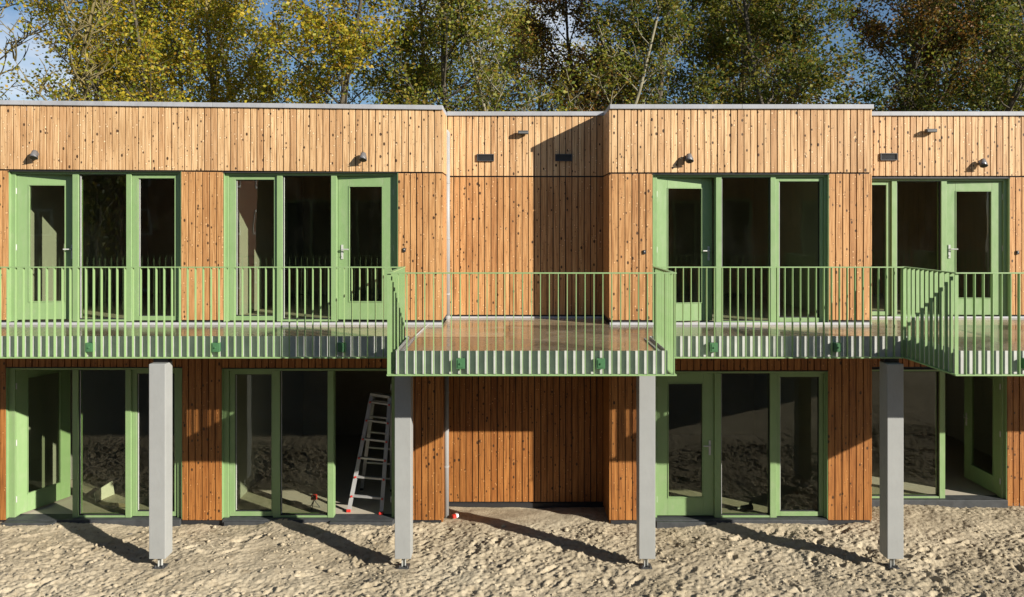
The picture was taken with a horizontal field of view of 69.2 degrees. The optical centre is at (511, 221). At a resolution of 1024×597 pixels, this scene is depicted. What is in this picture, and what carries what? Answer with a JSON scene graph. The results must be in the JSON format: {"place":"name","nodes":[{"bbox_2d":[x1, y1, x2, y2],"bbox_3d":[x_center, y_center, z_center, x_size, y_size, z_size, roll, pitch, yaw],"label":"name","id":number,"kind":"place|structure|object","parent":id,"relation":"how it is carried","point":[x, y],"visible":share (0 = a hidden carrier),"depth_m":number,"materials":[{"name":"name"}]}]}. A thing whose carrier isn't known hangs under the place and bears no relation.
{"place":"outdoors","nodes":[
{"label":"outdoors","id":0,"kind":"place"},
{"bbox_2d":[0,504,1023,596],"bbox_3d":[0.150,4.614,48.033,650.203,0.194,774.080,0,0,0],"label":"ground","id":1,"kind":"structure","parent":0,"point":[938,520],"depth_m":10.11,"materials":[{"name":"beige sand"}]},
{"bbox_2d":[0,0,120,109],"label":"bare tree","id":2,"kind":"object","parent":1,"relation":"on","point":[88,26],"visible":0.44,"depth_m":24.74,"materials":[{"name":"plant"}]},
{"bbox_2d":[0,0,217,110],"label":"autumn tree","id":3,"kind":"object","parent":1,"relation":"on","point":[42,5],"visible":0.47,"depth_m":26.29,"materials":[{"name":"yellow plant"}]},
{"bbox_2d":[49,0,178,101],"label":"autumn tree","id":4,"kind":"object","parent":1,"relation":"on","point":[120,45],"visible":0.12,"depth_m":30.29,"materials":[{"name":"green plant"}]},
{"bbox_2d":[52,4,202,101],"bbox_3d":[-18.254,-4.421,37.108,10.116,18.202,8.228,0,0,-38],"label":"autumn tree","id":5,"kind":"object","parent":1,"relation":"on","point":[151,69],"visible":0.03,"depth_m":36.05,"materials":[{"name":"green plant"}]},
{"bbox_2d":[149,358,171,568],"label":"support column","id":6,"kind":"structure","parent":1,"relation":"on","point":[160,459],"depth_m":9.80,"materials":[{"name":"grey concrete"}]},
{"bbox_2d":[83,0,271,109],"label":"autumn tree","id":7,"kind":"object","parent":1,"relation":"on","point":[182,87],"visible":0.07,"depth_m":34.79,"materials":[{"name":"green plant"}]},
{"bbox_2d":[81,0,296,110],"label":"autumn tree","id":8,"kind":"object","parent":1,"relation":"on","point":[208,60],"visible":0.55,"depth_m":27.70,"materials":[{"name":"yellow plant"}]},
{"bbox_2d":[171,0,334,109],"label":"autumn tree","id":9,"kind":"object","parent":1,"relation":"on","point":[254,52],"visible":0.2,"depth_m":33.80,"materials":[{"name":"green plant"}]},
{"bbox_2d":[229,0,440,110],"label":"autumn tree","id":10,"kind":"object","parent":1,"relation":"on","point":[316,33],"visible":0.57,"depth_m":24.29,"materials":[{"name":"yellow plant"}]},
{"bbox_2d":[277,14,412,104],"bbox_3d":[-6.746,-2.342,30.226,6.583,14.053,6.450,0,0,-45],"label":"autumn tree","id":11,"kind":"object","parent":1,"relation":"on","point":[354,90],"visible":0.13,"depth_m":30.45,"materials":[{"name":"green plant"}]},
{"bbox_2d":[395,376,412,568],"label":"support column","id":12,"kind":"structure","parent":1,"relation":"on","point":[403,468],"depth_m":9.80,"materials":[{"name":"grey concrete"}]},
{"bbox_2d":[398,53,462,106],"bbox_3d":[-5.599,-2.254,38.738,9.440,13.889,6.371,0,0,31],"label":"autumn tree","id":13,"kind":"object","parent":1,"relation":"on","point":[439,82],"visible":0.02,"depth_m":37.92,"materials":[{"name":"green plant"}]},
{"bbox_2d":[329,0,532,110],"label":"autumn tree","id":14,"kind":"object","parent":1,"relation":"on","point":[413,51],"visible":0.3,"depth_m":27.03,"materials":[{"name":"green plant"}]},
{"bbox_2d":[370,0,538,117],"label":"autumn tree","id":15,"kind":"object","parent":1,"relation":"on","point":[444,55],"visible":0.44,"depth_m":25.00,"materials":[{"name":"green plant"}]},
{"bbox_2d":[439,0,556,110],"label":"autumn tree","id":16,"kind":"object","parent":1,"relation":"on","point":[508,50],"visible":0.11,"depth_m":37.63,"materials":[{"name":"green plant"}]},
{"bbox_2d":[2,527,1017,596],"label":"pebbles","id":17,"kind":"object","parent":1,"relation":"on","point":[990,581],"visible":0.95,"depth_m":9.95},
{"bbox_2d":[0,100,1023,528],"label":"timber building","id":18,"kind":"structure","parent":1,"relation":"on","point":[286,190],"depth_m":12.08,"materials":[{"name":"wood"}]},
{"bbox_2d":[29,150,38,159],"bbox_3d":[-7.218,-1.010,11.218,0.118,0.152,0.169,0,0,-20],"label":"wall spotlight","id":19,"kind":"object","parent":18,"relation":"attached to","point":[34,154],"depth_m":11.19,"materials":[{"name":"grey metal"}]},
{"bbox_2d":[16,370,69,514],"bbox_3d":[-7.445,3.389,11.786,0.079,2.233,0.888,0,0,24],"label":"door","id":20,"kind":"structure","parent":18,"relation":"in","point":[26,501],"depth_m":11.70,"materials":[{"name":"green paint"}]},
{"bbox_2d":[16,175,71,319],"bbox_3d":[-7.170,0.392,11.433,0.881,2.226,0.132,0,0,-7],"label":"door","id":21,"kind":"structure","parent":18,"relation":"in","point":[24,182],"depth_m":11.41,"materials":[{"name":"green paint"}]},
{"bbox_2d":[6,367,181,518],"bbox_3d":[-6.364,3.373,11.382,2.696,2.305,0.185,0,0,0],"label":"window frame","id":22,"kind":"structure","parent":18,"relation":"in","point":[131,373],"depth_m":11.35,"materials":[{"name":"green paint"}]},
{"bbox_2d":[9,171,181,321],"bbox_3d":[-6.351,0.376,11.382,2.644,2.298,0.185,0,0,0],"label":"window frame","id":23,"kind":"structure","parent":18,"relation":"in","point":[133,178],"depth_m":11.35,"materials":[{"name":"green paint"}]},
{"bbox_2d":[94,481,113,501],"bbox_3d":[-6.680,4.480,12.175,0.015,0.356,0.413,0,0,16],"label":"cardboard sheet","id":24,"kind":"object","parent":18,"relation":"on","point":[104,491],"visible":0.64,"depth_m":12.16,"materials":[{"name":"cardboard"}]},
{"bbox_2d":[100,502,124,506],"bbox_3d":[-6.335,4.505,11.825,0.538,0.070,0.020,0,0,16],"label":"timber offcut","id":25,"kind":"object","parent":18,"relation":"on","point":[113,504],"visible":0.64,"depth_m":11.82,"materials":[{"name":"brown wood"}]},
{"bbox_2d":[221,368,394,518],"bbox_3d":[-3.098,3.379,11.382,2.657,2.292,0.185,0,0,0],"label":"window frame","id":26,"kind":"structure","parent":18,"relation":"in","point":[229,375],"depth_m":11.35,"materials":[{"name":"green paint"}]},
{"bbox_2d":[223,172,398,321],"bbox_3d":[-3.065,0.387,11.382,2.670,2.277,0.185,0,0,0],"label":"window frame","id":27,"kind":"structure","parent":18,"relation":"in","point":[230,178],"depth_m":11.35,"materials":[{"name":"green paint"}]},
{"bbox_2d":[310,494,319,509],"bbox_3d":[-3.126,4.427,11.735,0.167,0.214,0.160,0,0,0],"label":"laser level","id":28,"kind":"object","parent":18,"relation":"on","point":[313,497],"visible":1,"depth_m":11.72,"materials":[{"name":"black plastic"}]},
{"bbox_2d":[359,152,366,161],"bbox_3d":[-2.248,-0.977,11.213,0.118,0.152,0.169,0,0,-8],"label":"wall spotlight","id":29,"kind":"object","parent":18,"relation":"attached to","point":[363,157],"depth_m":11.18,"materials":[{"name":"grey metal"}]},
{"bbox_2d":[338,176,392,319],"bbox_3d":[-2.241,0.403,11.403,0.875,2.205,0.132,0,0,3],"label":"door","id":30,"kind":"structure","parent":18,"relation":"in","point":[344,182],"depth_m":11.41,"materials":[{"name":"green paint"}]},
{"bbox_2d":[346,392,391,514],"bbox_3d":[-2.247,3.650,12.023,0.668,1.779,1.114,0,0,0],"label":"step ladder","id":31,"kind":"object","parent":18,"relation":"on","point":[369,416],"visible":0.98,"depth_m":11.85,"materials":[{"name":"metal"}]},
{"bbox_2d":[444,130,449,517],"bbox_3d":[-1.047,1.593,11.816,0.112,6.193,0.528,0,0,-3],"label":"drainpipe","id":32,"kind":"object","parent":18,"relation":"attached to","point":[446,446],"visible":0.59,"depth_m":11.58,"materials":[{"name":"grey plastic"}]},
{"bbox_2d":[477,154,493,160],"bbox_3d":[-0.431,-1.042,12.073,0.276,0.116,0.026,0,0,0],"label":"wall vent","id":33,"kind":"object","parent":18,"relation":"attached to","point":[485,157],"depth_m":12.06,"materials":[{"name":"grey metal"}]},
{"bbox_2d":[1,318,1023,373],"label":"balcony deck","id":34,"kind":"structure","parent":18,"relation":"attached to","point":[491,345],"depth_m":9.89,"materials":[{"name":"concrete"}]},
{"bbox_2d":[0,267,398,357],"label":"balcony railing","id":35,"kind":"object","parent":34,"relation":"attached to","point":[214,346],"visible":0.94,"depth_m":9.84,"materials":[{"name":"green metal"}]},
{"bbox_2d":[387,266,676,375],"bbox_3d":[0.230,1.203,9.295,3.402,1.214,1.218,0,0,0],"label":"balcony railing","id":36,"kind":"object","parent":34,"relation":"on","point":[664,308],"visible":0.88,"depth_m":8.72,"materials":[{"name":"green metal"}]},
{"bbox_2d":[660,267,904,357],"bbox_3d":[3.565,1.203,9.846,3.262,1.214,0.080,0,0,0],"label":"balcony railing","id":37,"kind":"object","parent":34,"relation":"attached to","point":[834,346],"visible":0.87,"depth_m":9.83,"materials":[{"name":"green metal"}]},
{"bbox_2d":[902,266,1023,375],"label":"balcony railing","id":38,"kind":"object","parent":34,"relation":"on","point":[928,315],"visible":1,"depth_m":8.93,"materials":[{"name":"green metal"}]},
{"bbox_2d":[518,130,527,134],"bbox_3d":[0.181,-1.444,12.030,0.170,0.058,0.113,0,0,0],"label":"wall floodlight","id":39,"kind":"object","parent":18,"relation":"attached to","point":[523,132],"depth_m":11.98,"materials":[{"name":"grey metal"}]},
{"bbox_2d":[555,154,571,160],"bbox_3d":[0.841,-1.042,12.073,0.276,0.116,0.026,0,0,0],"label":"wall vent","id":40,"kind":"object","parent":18,"relation":"attached to","point":[563,157],"depth_m":12.06,"materials":[{"name":"grey metal"}]},
{"bbox_2d":[657,178,711,320],"bbox_3d":[2.658,0.428,11.442,0.908,2.204,0.132,0,0,-8],"label":"door","id":41,"kind":"structure","parent":18,"relation":"in","point":[705,184],"depth_m":11.47,"materials":[{"name":"green paint"}]},
{"bbox_2d":[657,373,713,514],"bbox_3d":[2.652,3.414,11.381,0.888,2.181,0.132,0,0,0],"label":"door","id":42,"kind":"structure","parent":18,"relation":"in","point":[666,504],"depth_m":11.39,"materials":[{"name":"green paint"}]},
{"bbox_2d":[685,153,693,162],"bbox_3d":[2.679,-0.958,11.213,0.118,0.152,0.169,0,0,-2],"label":"wall spotlight","id":43,"kind":"object","parent":18,"relation":"attached to","point":[688,157],"depth_m":11.18,"materials":[{"name":"grey metal"}]},
{"bbox_2d":[652,174,828,321],"bbox_3d":[3.481,0.412,11.382,2.696,2.276,0.185,0,0,0],"label":"window frame","id":44,"kind":"structure","parent":18,"relation":"in","point":[774,180],"depth_m":11.35,"materials":[{"name":"green paint"}]},
{"bbox_2d":[655,371,827,518],"bbox_3d":[3.481,3.398,11.382,2.670,2.253,0.185,0,0,0],"label":"window frame","id":45,"kind":"structure","parent":18,"relation":"in","point":[774,510],"depth_m":11.35,"materials":[{"name":"green paint"}]},
{"bbox_2d":[880,153,897,159],"bbox_3d":[6.128,-1.056,12.073,0.276,0.116,0.026,0,0,0],"label":"wall vent","id":46,"kind":"object","parent":18,"relation":"attached to","point":[888,156],"depth_m":12.06,"materials":[{"name":"grey metal"}]},
{"bbox_2d":[924,129,936,132],"bbox_3d":[6.782,-1.472,12.030,0.170,0.058,0.113,0,0,0],"label":"wall floodlight","id":47,"kind":"object","parent":18,"relation":"attached to","point":[930,130],"depth_m":11.98,"materials":[{"name":"grey metal"}]},
{"bbox_2d":[872,369,1006,498],"bbox_3d":[6.809,3.464,12.172,2.521,2.122,0.185,0,0,0],"label":"window frame","id":48,"kind":"structure","parent":18,"relation":"in","point":[939,375],"depth_m":12.15,"materials":[{"name":"green paint"}]},
{"bbox_2d":[872,178,1008,315],"bbox_3d":[6.886,0.420,12.172,2.452,2.260,0.185,0,0,0],"label":"window frame","id":49,"kind":"structure","parent":18,"relation":"in","point":[890,184],"depth_m":12.15,"materials":[{"name":"green paint"}]},
{"bbox_2d":[947,182,1002,314],"bbox_3d":[7.584,0.436,12.183,0.935,2.188,0.132,0,0,1],"label":"door","id":50,"kind":"structure","parent":18,"relation":"in","point":[995,188],"depth_m":12.18,"materials":[{"name":"green paint"}]},
{"bbox_2d":[963,376,1000,495],"bbox_3d":[7.990,3.480,12.628,0.132,2.050,0.935,0,0,-2],"label":"door","id":51,"kind":"structure","parent":18,"relation":"in","point":[992,482],"depth_m":12.64,"materials":[{"name":"green paint"}]},
{"bbox_2d":[978,158,987,167],"bbox_3d":[7.622,-0.948,12.005,0.118,0.152,0.169,0,0,14],"label":"wall spotlight","id":52,"kind":"object","parent":18,"relation":"attached to","point":[983,163],"depth_m":11.97,"materials":[{"name":"grey metal"}]},
{"bbox_2d":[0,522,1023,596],"bbox_3d":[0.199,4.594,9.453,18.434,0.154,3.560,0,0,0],"label":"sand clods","id":53,"kind":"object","parent":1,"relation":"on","point":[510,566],"visible":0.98,"depth_m":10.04,"materials":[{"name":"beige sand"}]},
{"bbox_2d":[452,0,613,110],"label":"autumn tree","id":54,"kind":"object","parent":1,"relation":"on","point":[550,89],"visible":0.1,"depth_m":36.98,"materials":[{"name":"green plant"}]},
{"bbox_2d":[458,0,656,115],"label":"autumn tree","id":55,"kind":"object","parent":1,"relation":"on","point":[542,30],"visible":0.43,"depth_m":28.69,"materials":[{"name":"green plant"}]},
{"bbox_2d":[419,0,699,110],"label":"autumn tree","id":56,"kind":"object","parent":1,"relation":"on","point":[529,100],"visible":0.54,"depth_m":24.65,"materials":[{"name":"green plant"}]},
{"bbox_2d":[555,42,676,112],"bbox_3d":[6.078,-2.814,38.135,7.972,14.995,9.591,0,0,0],"label":"autumn tree","id":57,"kind":"object","parent":1,"relation":"on","point":[608,75],"depth_m":39.65,"materials":[{"name":"green plant"}]},
{"bbox_2d":[636,376,654,568],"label":"support column","id":58,"kind":"structure","parent":1,"relation":"on","point":[645,468],"depth_m":9.80,"materials":[{"name":"grey concrete"}]},
{"bbox_2d":[580,0,744,105],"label":"autumn tree","id":59,"kind":"object","parent":1,"relation":"on","point":[667,7],"visible":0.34,"depth_m":25.44,"materials":[{"name":"green plant"}]},
{"bbox_2d":[636,0,804,103],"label":"autumn tree","id":60,"kind":"object","parent":1,"relation":"on","point":[698,27],"depth_m":36.39,"materials":[{"name":"green plant"}]},
{"bbox_2d":[634,0,843,103],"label":"autumn tree","id":61,"kind":"object","parent":1,"relation":"on","point":[698,53],"visible":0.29,"depth_m":28.62,"materials":[{"name":"green plant"}]},
{"bbox_2d":[691,0,872,103],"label":"autumn tree","id":62,"kind":"object","parent":1,"relation":"on","point":[761,50],"visible":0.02,"depth_m":37.16,"materials":[{"name":"green plant"}]},
{"bbox_2d":[672,0,919,110],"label":"autumn tree","id":63,"kind":"object","parent":1,"relation":"on","point":[787,37],"visible":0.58,"depth_m":25.16,"materials":[{"name":"green plant"}]},
{"bbox_2d":[775,0,1005,110],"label":"autumn tree","id":64,"kind":"object","parent":1,"relation":"on","point":[872,28],"visible":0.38,"depth_m":27.03,"materials":[{"name":"green plant"}]},
{"bbox_2d":[880,358,903,568],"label":"support column","id":65,"kind":"structure","parent":1,"relation":"on","point":[891,459],"depth_m":9.80,"materials":[{"name":"grey concrete"}]},
{"bbox_2d":[841,0,1023,110],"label":"autumn tree","id":66,"kind":"object","parent":1,"relation":"on","point":[1012,50],"visible":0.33,"depth_m":25.86,"materials":[{"name":"green plant"}]},
{"bbox_2d":[851,0,1022,110],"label":"autumn tree","id":67,"kind":"object","parent":1,"relation":"on","point":[920,62],"visible":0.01,"depth_m":36.74,"materials":[{"name":"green plant"}]},
{"bbox_2d":[855,0,1023,110],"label":"autumn tree","id":68,"kind":"object","parent":1,"relation":"on","point":[985,98],"visible":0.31,"depth_m":27.31,"materials":[{"name":"green plant"}]},
{"bbox_2d":[964,5,1023,110],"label":"autumn tree","id":69,"kind":"object","parent":1,"relation":"on","point":[1003,68],"visible":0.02,"depth_m":35.61,"materials":[{"name":"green plant"}]},
{"bbox_2d":[0,0,1023,110],"label":"sky","id":70,"kind":"structure","parent":0,"point":[11,16],"materials":[{"name":"blue"}]},
{"bbox_2d":[733,501,752,509],"bbox_3d":[3.630,4.454,11.653,0.287,0.159,0.135,0,0,0],"label":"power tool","id":71,"kind":"object","parent":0,"point":[749,506],"visible":1,"depth_m":11.61,"materials":[{"name":"black plastic"}]}
]}

